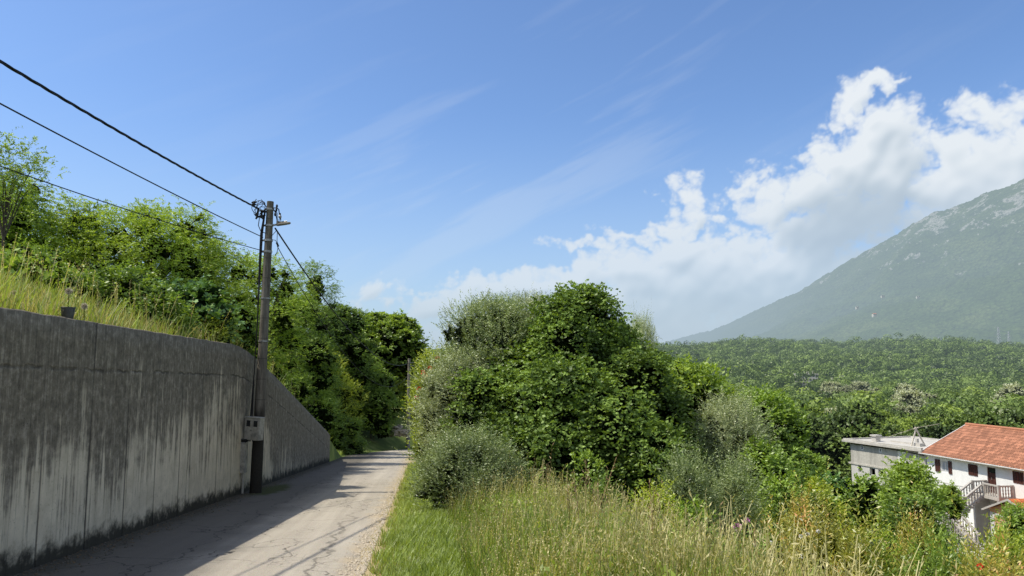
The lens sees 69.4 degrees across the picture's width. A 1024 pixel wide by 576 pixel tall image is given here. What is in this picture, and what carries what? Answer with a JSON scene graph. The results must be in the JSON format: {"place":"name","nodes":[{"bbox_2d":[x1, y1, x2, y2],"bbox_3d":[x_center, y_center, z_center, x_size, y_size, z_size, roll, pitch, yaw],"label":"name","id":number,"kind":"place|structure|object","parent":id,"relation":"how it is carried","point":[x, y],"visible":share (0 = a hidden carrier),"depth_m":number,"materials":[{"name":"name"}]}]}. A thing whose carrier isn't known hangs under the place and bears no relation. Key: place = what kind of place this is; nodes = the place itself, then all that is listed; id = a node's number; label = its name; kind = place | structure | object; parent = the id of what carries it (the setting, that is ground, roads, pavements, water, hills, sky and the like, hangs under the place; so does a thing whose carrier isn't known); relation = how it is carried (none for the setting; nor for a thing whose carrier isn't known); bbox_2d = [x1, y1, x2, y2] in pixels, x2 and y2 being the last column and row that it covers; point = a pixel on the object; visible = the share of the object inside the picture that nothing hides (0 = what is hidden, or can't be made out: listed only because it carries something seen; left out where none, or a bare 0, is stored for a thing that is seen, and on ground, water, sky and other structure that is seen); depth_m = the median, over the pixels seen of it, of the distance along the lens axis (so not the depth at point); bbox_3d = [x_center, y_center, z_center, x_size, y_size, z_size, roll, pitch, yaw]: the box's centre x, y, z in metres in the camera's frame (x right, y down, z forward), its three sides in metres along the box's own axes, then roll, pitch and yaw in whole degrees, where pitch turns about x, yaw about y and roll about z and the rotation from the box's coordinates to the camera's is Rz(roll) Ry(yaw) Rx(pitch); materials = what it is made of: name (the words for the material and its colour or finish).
{"place":"outdoors","nodes":[
{"label":"outdoors","id":0,"kind":"place"},
{"bbox_2d":[12,449,412,575],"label":"road","id":1,"kind":"structure","parent":0,"point":[308,523],"depth_m":11.29,"materials":[{"name":"grey asphalt"}]},
{"bbox_2d":[13,464,329,575],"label":"gravel","id":2,"kind":"structure","parent":1,"relation":"on","point":[93,550],"depth_m":10.52,"materials":[{"name":"grey gravel"}]},
{"bbox_2d":[355,460,501,575],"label":"verge grass","id":3,"kind":"structure","parent":0,"point":[436,521],"depth_m":10.03,"materials":[{"name":"green plant"}]},
{"bbox_2d":[269,344,1005,575],"bbox_3d":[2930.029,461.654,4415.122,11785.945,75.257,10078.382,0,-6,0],"label":"ground","id":4,"kind":"structure","parent":0,"point":[375,444],"depth_m":58.73,"materials":[{"name":"soil"}]},
{"bbox_2d":[0,126,70,254],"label":"locust tree","id":5,"kind":"object","parent":4,"relation":"on","point":[7,202],"visible":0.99,"depth_m":21.41,"materials":[{"name":"green plant"}]},
{"bbox_2d":[0,171,80,270],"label":"locust tree","id":6,"kind":"object","parent":4,"relation":"on","point":[32,224],"visible":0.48,"depth_m":24.25,"materials":[{"name":"green plant"}]},
{"bbox_2d":[0,249,84,303],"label":"hillside bush","id":7,"kind":"object","parent":4,"relation":"on","point":[46,266],"visible":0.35,"depth_m":13.86,"materials":[{"name":"green plant"}]},
{"bbox_2d":[0,233,90,277],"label":"hillside bush","id":8,"kind":"object","parent":4,"relation":"on","point":[43,253],"visible":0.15,"depth_m":18.96,"materials":[{"name":"green plant"}]},
{"bbox_2d":[38,188,126,274],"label":"locust tree","id":9,"kind":"object","parent":4,"relation":"on","point":[79,227],"visible":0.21,"depth_m":26.88,"materials":[{"name":"green plant"}]},
{"bbox_2d":[58,263,122,311],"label":"hillside bush","id":10,"kind":"object","parent":4,"relation":"on","point":[86,284],"visible":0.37,"depth_m":14.56,"materials":[{"name":"green plant"}]},
{"bbox_2d":[71,256,185,324],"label":"hillside bush","id":11,"kind":"object","parent":4,"relation":"on","point":[130,275],"visible":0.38,"depth_m":15.23,"materials":[{"name":"green plant"}]},
{"bbox_2d":[49,194,242,297],"bbox_3d":[-13.307,-0.244,27.089,6.614,6.730,6.104,0,-6,0],"label":"locust tree","id":12,"kind":"object","parent":4,"relation":"on","point":[177,253],"visible":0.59,"depth_m":26.39,"materials":[{"name":"green plant"}]},
{"bbox_2d":[0,232,299,393],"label":"oat grass","id":13,"kind":"structure","parent":4,"relation":"on","point":[115,297],"depth_m":12.43,"materials":[{"name":"plant"}]},
{"bbox_2d":[0,264,305,407],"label":"hillside grass","id":14,"kind":"structure","parent":4,"relation":"on","point":[10,298],"depth_m":11.41,"materials":[{"name":"plant"}]},
{"bbox_2d":[108,277,205,337],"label":"hillside bush","id":15,"kind":"object","parent":4,"relation":"on","point":[167,297],"visible":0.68,"depth_m":14.98,"materials":[{"name":"green plant"}]},
{"bbox_2d":[0,307,329,575],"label":"retaining wall","id":16,"kind":"structure","parent":4,"relation":"on","point":[109,432],"depth_m":10.87,"materials":[{"name":"concrete"}]},
{"bbox_2d":[240,438,248,493],"bbox_3d":[-6.687,4.470,18.431,0.130,1.400,0.230,0,-6,0],"label":"conduit box","id":17,"kind":"object","parent":16,"relation":"attached to","point":[243,456],"visible":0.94,"depth_m":18.36,"materials":[{"name":"grey plastic"}]},
{"bbox_2d":[0,247,353,449],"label":"undergrowth","id":18,"kind":"object","parent":4,"relation":"on","point":[45,277],"depth_m":13.30,"materials":[{"name":"green plant"}]},
{"bbox_2d":[155,272,248,343],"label":"hillside bush","id":19,"kind":"object","parent":4,"relation":"on","point":[215,306],"visible":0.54,"depth_m":17.73,"materials":[{"name":"green plant"}]},
{"bbox_2d":[190,308,241,342],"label":"hillside bush","id":20,"kind":"object","parent":4,"relation":"on","point":[215,326],"visible":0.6,"depth_m":17.31,"materials":[{"name":"green plant"}]},
{"bbox_2d":[168,230,287,340],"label":"locust tree","id":21,"kind":"object","parent":4,"relation":"on","point":[239,271],"visible":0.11,"depth_m":29.77,"materials":[{"name":"green plant"}]},
{"bbox_2d":[222,297,280,370],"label":"hillside bush","id":22,"kind":"object","parent":4,"relation":"on","point":[248,335],"visible":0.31,"depth_m":20.32,"materials":[{"name":"green plant"}]},
{"bbox_2d":[244,199,290,492],"bbox_3d":[-6.307,1.511,18.864,1.012,7.739,0.525,-2,-6,16],"label":"utility pole","id":23,"kind":"object","parent":4,"relation":"on","point":[254,428],"visible":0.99,"depth_m":18.93,"materials":[{"name":"concrete"}]},
{"bbox_2d":[0,60,259,209],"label":"overhead cable","id":24,"kind":"object","parent":23,"relation":"hanging from","point":[81,109],"visible":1,"depth_m":12.07,"materials":[{"name":"black rubber"}]},
{"bbox_2d":[0,103,262,237],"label":"overhead cable","id":25,"kind":"object","parent":23,"relation":"hanging from","point":[114,163],"visible":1,"depth_m":12.11,"materials":[{"name":"black rubber"}]},
{"bbox_2d":[226,250,325,398],"bbox_3d":[-11.344,2.020,33.778,5.499,7.736,4.674,3,-7,-28],"label":"locust tree","id":26,"kind":"object","parent":4,"relation":"on","point":[278,307],"visible":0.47,"depth_m":33.99,"materials":[{"name":"green plant"}]},
{"bbox_2d":[269,258,347,414],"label":"locust tree","id":27,"kind":"object","parent":4,"relation":"on","point":[317,279],"visible":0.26,"depth_m":46.95,"materials":[{"name":"green plant"}]},
{"bbox_2d":[270,287,348,430],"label":"hillside bush","id":28,"kind":"object","parent":4,"relation":"on","point":[319,354],"visible":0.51,"depth_m":41.40,"materials":[{"name":"green plant"}]},
{"bbox_2d":[283,342,368,426],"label":"hillside bush","id":29,"kind":"object","parent":4,"relation":"on","point":[347,399],"visible":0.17,"depth_m":49.86,"materials":[{"name":"green plant"}]},
{"bbox_2d":[326,413,371,454],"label":"hillside bush","id":30,"kind":"object","parent":4,"relation":"on","point":[346,440],"visible":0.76,"depth_m":47.21,"materials":[{"name":"green plant"}]},
{"bbox_2d":[320,302,378,409],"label":"chestnut tree","id":31,"kind":"object","parent":4,"relation":"on","point":[355,350],"visible":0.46,"depth_m":57.32,"materials":[{"name":"green plant"}]},
{"bbox_2d":[330,348,386,411],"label":"hillside bush","id":32,"kind":"object","parent":4,"relation":"on","point":[375,358],"visible":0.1,"depth_m":59.31,"materials":[{"name":"green plant"}]},
{"bbox_2d":[336,459,408,575],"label":"gravel","id":33,"kind":"structure","parent":4,"relation":"on","point":[362,567],"depth_m":11.20,"materials":[{"name":"beige gravel"}]},
{"bbox_2d":[346,372,408,438],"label":"hillside bush","id":34,"kind":"object","parent":4,"relation":"on","point":[379,415],"visible":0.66,"depth_m":58.21,"materials":[{"name":"green plant"}]},
{"bbox_2d":[354,309,430,387],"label":"chestnut tree","id":35,"kind":"object","parent":4,"relation":"on","point":[397,337],"visible":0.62,"depth_m":67.91,"materials":[{"name":"green plant"}]},
{"bbox_2d":[366,465,441,575],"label":"dry verge grass","id":36,"kind":"structure","parent":4,"relation":"on","point":[400,535],"depth_m":9.70,"materials":[{"name":"plant"}]},
{"bbox_2d":[398,333,448,477],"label":"pomegranate bush","id":37,"kind":"object","parent":4,"relation":"on","point":[418,369],"visible":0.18,"depth_m":22.57,"materials":[{"name":"green plant"}]},
{"bbox_2d":[379,332,502,460],"bbox_3d":[-1.300,3.201,18.347,3.371,4.290,3.078,3,-7,-29],"label":"olive tree","id":38,"kind":"object","parent":4,"relation":"on","point":[441,395],"visible":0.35,"depth_m":18.08,"materials":[{"name":"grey plant"}]},
{"bbox_2d":[395,407,553,510],"bbox_3d":[-0.799,3.377,14.180,3.268,2.420,3.082,0,-6,0],"label":"olive bush","id":39,"kind":"object","parent":4,"relation":"on","point":[457,462],"visible":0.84,"depth_m":13.97,"materials":[{"name":"green plant"}]},
{"bbox_2d":[421,287,536,415],"bbox_3d":[-0.605,2.800,19.315,3.501,5.792,3.183,0,-6,0],"label":"olive tree","id":40,"kind":"object","parent":4,"relation":"on","point":[485,324],"visible":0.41,"depth_m":18.96,"materials":[{"name":"green plant"}]},
{"bbox_2d":[437,360,534,441],"bbox_3d":[-0.215,3.483,16.973,2.812,3.639,2.692,3,-7,-29],"label":"climbing vine","id":41,"kind":"object","parent":4,"relation":"on","point":[478,387],"visible":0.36,"depth_m":16.82,"materials":[{"name":"green plant"}]},
{"bbox_2d":[492,423,555,482],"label":"broadleaf bush","id":42,"kind":"object","parent":4,"relation":"on","point":[517,442],"visible":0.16,"depth_m":15.38,"materials":[{"name":"green plant"}]},
{"bbox_2d":[500,285,554,331],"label":"olive tree","id":43,"kind":"object","parent":4,"relation":"on","point":[530,299],"visible":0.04,"depth_m":22.27,"materials":[{"name":"green plant"}]},
{"bbox_2d":[486,336,575,380],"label":"ivy covered tree","id":44,"kind":"object","parent":4,"relation":"on","point":[519,363],"visible":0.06,"depth_m":18.32,"materials":[{"name":"green plant"}]},
{"bbox_2d":[478,350,663,497],"bbox_3d":[1.026,3.573,16.367,5.463,4.387,4.510,0,-6,0],"label":"climbing vine","id":45,"kind":"object","parent":4,"relation":"on","point":[561,393],"visible":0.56,"depth_m":15.63,"materials":[{"name":"green plant"}]},
{"bbox_2d":[497,279,663,404],"bbox_3d":[1.711,3.198,18.720,4.473,6.907,4.039,2,-6,-18],"label":"ivy covered tree","id":46,"kind":"object","parent":4,"relation":"on","point":[577,321],"visible":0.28,"depth_m":18.27,"materials":[{"name":"green plant"}]},
{"bbox_2d":[465,487,703,575],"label":"leafy weeds","id":47,"kind":"object","parent":4,"relation":"on","point":[578,558],"visible":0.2,"depth_m":7.28,"materials":[{"name":"green plant"}]},
{"bbox_2d":[562,438,613,502],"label":"broadleaf bush","id":48,"kind":"object","parent":4,"relation":"on","point":[588,465],"visible":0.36,"depth_m":14.10,"materials":[{"name":"green plant"}]},
{"bbox_2d":[570,462,632,520],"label":"weed clump","id":49,"kind":"object","parent":4,"relation":"on","point":[601,487],"visible":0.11,"depth_m":12.44,"materials":[{"name":"green plant"}]},
{"bbox_2d":[561,381,678,508],"bbox_3d":[2.207,4.065,15.694,2.939,4.173,2.648,-2,-6,21],"label":"climbing vine","id":50,"kind":"object","parent":4,"relation":"on","point":[621,410],"visible":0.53,"depth_m":15.23,"materials":[{"name":"green plant"}]},
{"bbox_2d":[627,301,659,355],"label":"olive tree","id":51,"kind":"object","parent":4,"relation":"on","point":[645,329],"visible":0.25,"depth_m":21.33,"materials":[{"name":"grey plant"}]},
{"bbox_2d":[592,340,715,478],"bbox_3d":[2.941,4.132,17.687,3.948,5.788,3.581,0,-6,0],"label":"ivy covered tree","id":52,"kind":"object","parent":4,"relation":"on","point":[639,369],"visible":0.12,"depth_m":17.38,"materials":[{"name":"green plant"}]},
{"bbox_2d":[612,412,700,518],"bbox_3d":[3.053,4.467,15.183,2.253,3.860,2.284,0,-6,0],"label":"broadleaf bush","id":53,"kind":"object","parent":4,"relation":"on","point":[654,448],"visible":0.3,"depth_m":14.90,"materials":[{"name":"green plant"}]},
{"bbox_2d":[623,465,698,540],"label":"weed clump","id":54,"kind":"object","parent":4,"relation":"on","point":[661,500],"visible":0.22,"depth_m":10.66,"materials":[{"name":"green plant"}]},
{"bbox_2d":[509,443,822,574],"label":"dead stalks","id":55,"kind":"object","parent":4,"relation":"on","point":[627,501],"visible":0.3,"depth_m":8.00,"materials":[{"name":"plant"}]},
{"bbox_2d":[634,424,736,536],"bbox_3d":[2.994,4.104,12.622,1.825,3.568,1.544,1,-6,-9],"label":"olive bush","id":56,"kind":"object","parent":4,"relation":"on","point":[694,484],"visible":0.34,"depth_m":12.59,"materials":[{"name":"green plant"}]},
{"bbox_2d":[663,494,728,550],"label":"elder bush","id":57,"kind":"object","parent":4,"relation":"on","point":[692,510],"visible":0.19,"depth_m":11.15,"materials":[{"name":"green plant"}]},
{"bbox_2d":[442,460,956,575],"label":"dry grass","id":58,"kind":"structure","parent":4,"relation":"on","point":[664,545],"depth_m":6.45,"materials":[{"name":"plant"}]},
{"bbox_2d":[664,353,764,502],"bbox_3d":[4.746,5.189,19.662,3.928,6.943,3.429,0,-6,0],"label":"walnut tree","id":59,"kind":"object","parent":4,"relation":"on","point":[693,381],"visible":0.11,"depth_m":19.32,"materials":[{"name":"green plant"}]},
{"bbox_2d":[684,379,791,527],"bbox_3d":[5.257,5.244,17.416,2.897,6.211,2.576,2,-6,-21],"label":"olive tree","id":60,"kind":"object","parent":4,"relation":"on","point":[720,424],"visible":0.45,"depth_m":17.48,"materials":[{"name":"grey plant"}]},
{"bbox_2d":[694,431,782,558],"bbox_3d":[4.031,4.507,13.090,1.826,3.971,1.979,0,-6,0],"label":"olive bush","id":61,"kind":"object","parent":4,"relation":"on","point":[741,499],"visible":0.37,"depth_m":12.99,"materials":[{"name":"green plant"}]},
{"bbox_2d":[716,490,791,575],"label":"weed clump","id":62,"kind":"object","parent":4,"relation":"on","point":[762,543],"visible":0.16,"depth_m":8.07,"materials":[{"name":"green plant"}]},
{"bbox_2d":[725,434,815,512],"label":"broadleaf bush","id":63,"kind":"object","parent":4,"relation":"on","point":[764,456],"visible":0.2,"depth_m":16.45,"materials":[{"name":"green plant"}]},
{"bbox_2d":[732,382,834,483],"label":"broadleaf tree","id":64,"kind":"object","parent":4,"relation":"on","point":[796,430],"visible":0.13,"depth_m":22.16,"materials":[{"name":"green plant"}]},
{"bbox_2d":[753,468,818,561],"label":"hazel bush","id":65,"kind":"object","parent":4,"relation":"on","point":[777,493],"visible":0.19,"depth_m":15.42,"materials":[{"name":"green plant"}]},
{"bbox_2d":[733,485,840,575],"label":"golden shrub","id":66,"kind":"object","parent":4,"relation":"on","point":[786,532],"visible":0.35,"depth_m":8.73,"materials":[{"name":"green plant"}]},
{"bbox_2d":[763,458,831,571],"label":"golden shrub","id":67,"kind":"object","parent":4,"relation":"on","point":[801,505],"visible":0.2,"depth_m":12.09,"materials":[{"name":"green plant"}]},
{"bbox_2d":[786,444,827,482],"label":"round tree","id":68,"kind":"object","parent":4,"relation":"on","point":[820,460],"visible":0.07,"depth_m":40.77,"materials":[{"name":"green plant"}]},
{"bbox_2d":[781,408,837,470],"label":"valley tree","id":69,"kind":"object","parent":4,"relation":"on","point":[817,438],"visible":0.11,"depth_m":80.76,"materials":[{"name":"green plant"}]},
{"bbox_2d":[796,470,857,555],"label":"hazel bush","id":70,"kind":"object","parent":4,"relation":"on","point":[825,491],"visible":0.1,"depth_m":19.30,"materials":[{"name":"green plant"}]},
{"bbox_2d":[768,470,891,575],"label":"golden shrub","id":71,"kind":"object","parent":4,"relation":"on","point":[828,532],"visible":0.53,"depth_m":9.25,"materials":[{"name":"green plant"}]},
{"bbox_2d":[817,466,848,525],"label":"citrus tree","id":72,"kind":"object","parent":4,"relation":"on","point":[836,482],"visible":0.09,"depth_m":32.95,"materials":[{"name":"green plant"}]},
{"bbox_2d":[650,332,1023,393],"bbox_3d":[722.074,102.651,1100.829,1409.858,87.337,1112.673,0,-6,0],"label":"ridge wood","id":73,"kind":"object","parent":4,"relation":"on","point":[821,359],"visible":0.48,"depth_m":861.13,"materials":[{"name":"green plant"}]},
{"bbox_2d":[798,487,901,575],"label":"golden shrub","id":74,"kind":"object","parent":4,"relation":"on","point":[862,556],"visible":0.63,"depth_m":8.44,"materials":[{"name":"green plant"}]},
{"bbox_2d":[819,404,886,487],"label":"valley tree","id":75,"kind":"object","parent":4,"relation":"on","point":[842,418],"visible":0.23,"depth_m":82.31,"materials":[{"name":"green plant"}]},
{"bbox_2d":[821,423,891,488],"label":"valley tree","id":76,"kind":"object","parent":4,"relation":"on","point":[838,463],"visible":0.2,"depth_m":78.19,"materials":[{"name":"green plant"}]},
{"bbox_2d":[832,467,886,548],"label":"citrus tree","id":77,"kind":"object","parent":4,"relation":"on","point":[868,489],"visible":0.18,"depth_m":30.96,"materials":[{"name":"green plant"}]},
{"bbox_2d":[702,379,1023,414],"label":"valley wood","id":78,"kind":"object","parent":4,"relation":"on","point":[988,404],"visible":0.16,"depth_m":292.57,"materials":[{"name":"green plant"}]},
{"bbox_2d":[848,403,888,424],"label":"valley tree","id":79,"kind":"object","parent":4,"relation":"on","point":[867,409],"visible":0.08,"depth_m":122.99,"materials":[{"name":"green plant"}]},
{"bbox_2d":[830,497,919,575],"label":"golden shrub","id":80,"kind":"object","parent":4,"relation":"on","point":[880,546],"visible":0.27,"depth_m":8.57,"materials":[{"name":"green plant"}]},
{"bbox_2d":[842,434,939,492],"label":"grey house","id":81,"kind":"structure","parent":4,"relation":"on","point":[870,457],"depth_m":64.33,"materials":[{"name":"concrete"}]},
{"bbox_2d":[851,504,941,575],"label":"golden shrub","id":82,"kind":"object","parent":4,"relation":"on","point":[894,570],"visible":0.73,"depth_m":8.23,"materials":[{"name":"green plant"}]},
{"bbox_2d":[888,387,927,408],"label":"valley tree","id":83,"kind":"object","parent":4,"relation":"on","point":[912,397],"visible":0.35,"depth_m":235.29,"materials":[{"name":"green plant"}]},
{"bbox_2d":[870,448,955,544],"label":"fig tree","id":84,"kind":"object","parent":4,"relation":"on","point":[913,472],"visible":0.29,"depth_m":26.20,"materials":[{"name":"green plant"}]},
{"bbox_2d":[881,480,948,575],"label":"golden shrub","id":85,"kind":"object","parent":4,"relation":"on","point":[906,546],"visible":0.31,"depth_m":11.61,"materials":[{"name":"green plant"}]},
{"bbox_2d":[896,413,947,431],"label":"valley tree","id":86,"kind":"object","parent":4,"relation":"on","point":[909,422],"visible":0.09,"depth_m":101.56,"materials":[{"name":"green plant"}]},
{"bbox_2d":[872,478,975,572],"bbox_3d":[12.258,8.740,22.075,3.581,5.999,3.208,0,-6,0],"label":"laurel bush","id":87,"kind":"object","parent":4,"relation":"on","point":[908,503],"visible":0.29,"depth_m":22.14,"materials":[{"name":"green plant"}]},
{"bbox_2d":[906,417,957,438],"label":"valley tree","id":88,"kind":"object","parent":4,"relation":"on","point":[936,431],"visible":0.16,"depth_m":86.15,"materials":[{"name":"green plant"}]},
{"bbox_2d":[895,477,985,575],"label":"golden shrub","id":89,"kind":"object","parent":4,"relation":"on","point":[931,569],"visible":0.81,"depth_m":8.87,"materials":[{"name":"green plant"}]},
{"bbox_2d":[933,479,972,558],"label":"grapevine","id":90,"kind":"object","parent":4,"relation":"on","point":[958,501],"visible":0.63,"depth_m":45.44,"materials":[{"name":"green plant"}]},
{"bbox_2d":[915,487,1023,575],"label":"golden shrub","id":91,"kind":"object","parent":4,"relation":"on","point":[1000,568],"visible":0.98,"depth_m":8.32,"materials":[{"name":"green plant"}]},
{"bbox_2d":[918,423,1023,549],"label":"white house","id":92,"kind":"structure","parent":4,"relation":"on","point":[981,465],"depth_m":53.62,"materials":[{"name":"white paint"}]},
{"bbox_2d":[942,407,1002,427],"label":"valley tree","id":93,"kind":"object","parent":4,"relation":"on","point":[961,422],"visible":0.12,"depth_m":99.85,"materials":[{"name":"green plant"}]},
{"bbox_2d":[971,517,1023,575],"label":"laurel bush","id":94,"kind":"object","parent":4,"relation":"on","point":[1016,551],"visible":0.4,"depth_m":12.57,"materials":[{"name":"green plant"}]},
{"bbox_2d":[980,500,1023,560],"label":"laurel bush","id":95,"kind":"object","parent":4,"relation":"on","point":[1014,511],"visible":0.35,"depth_m":23.23,"materials":[{"name":"green plant"}]},
{"bbox_2d":[981,498,1023,540],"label":"brick shed","id":96,"kind":"structure","parent":4,"relation":"on","point":[995,506],"depth_m":48.83,"materials":[{"name":"orange tile"}]},
{"bbox_2d":[989,405,1023,427],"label":"valley tree","id":97,"kind":"object","parent":4,"relation":"on","point":[1009,416],"visible":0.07,"depth_m":94.26,"materials":[{"name":"green plant"}]},
{"bbox_2d":[989,382,1023,403],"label":"valley tree","id":98,"kind":"object","parent":4,"relation":"on","point":[1014,389],"visible":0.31,"depth_m":295.91,"materials":[{"name":"green plant"}]},
{"bbox_2d":[254,67,1023,348],"bbox_3d":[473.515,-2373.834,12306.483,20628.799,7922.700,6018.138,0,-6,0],"label":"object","id":99,"kind":"structure","parent":0,"point":[866,182],"depth_m":14015.34,"materials":[{"name":"white"}]},
{"bbox_2d":[663,179,1023,344],"bbox_3d":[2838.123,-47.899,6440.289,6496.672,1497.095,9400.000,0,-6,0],"label":"mountain","id":100,"kind":"structure","parent":0,"point":[958,269],"depth_m":4207.97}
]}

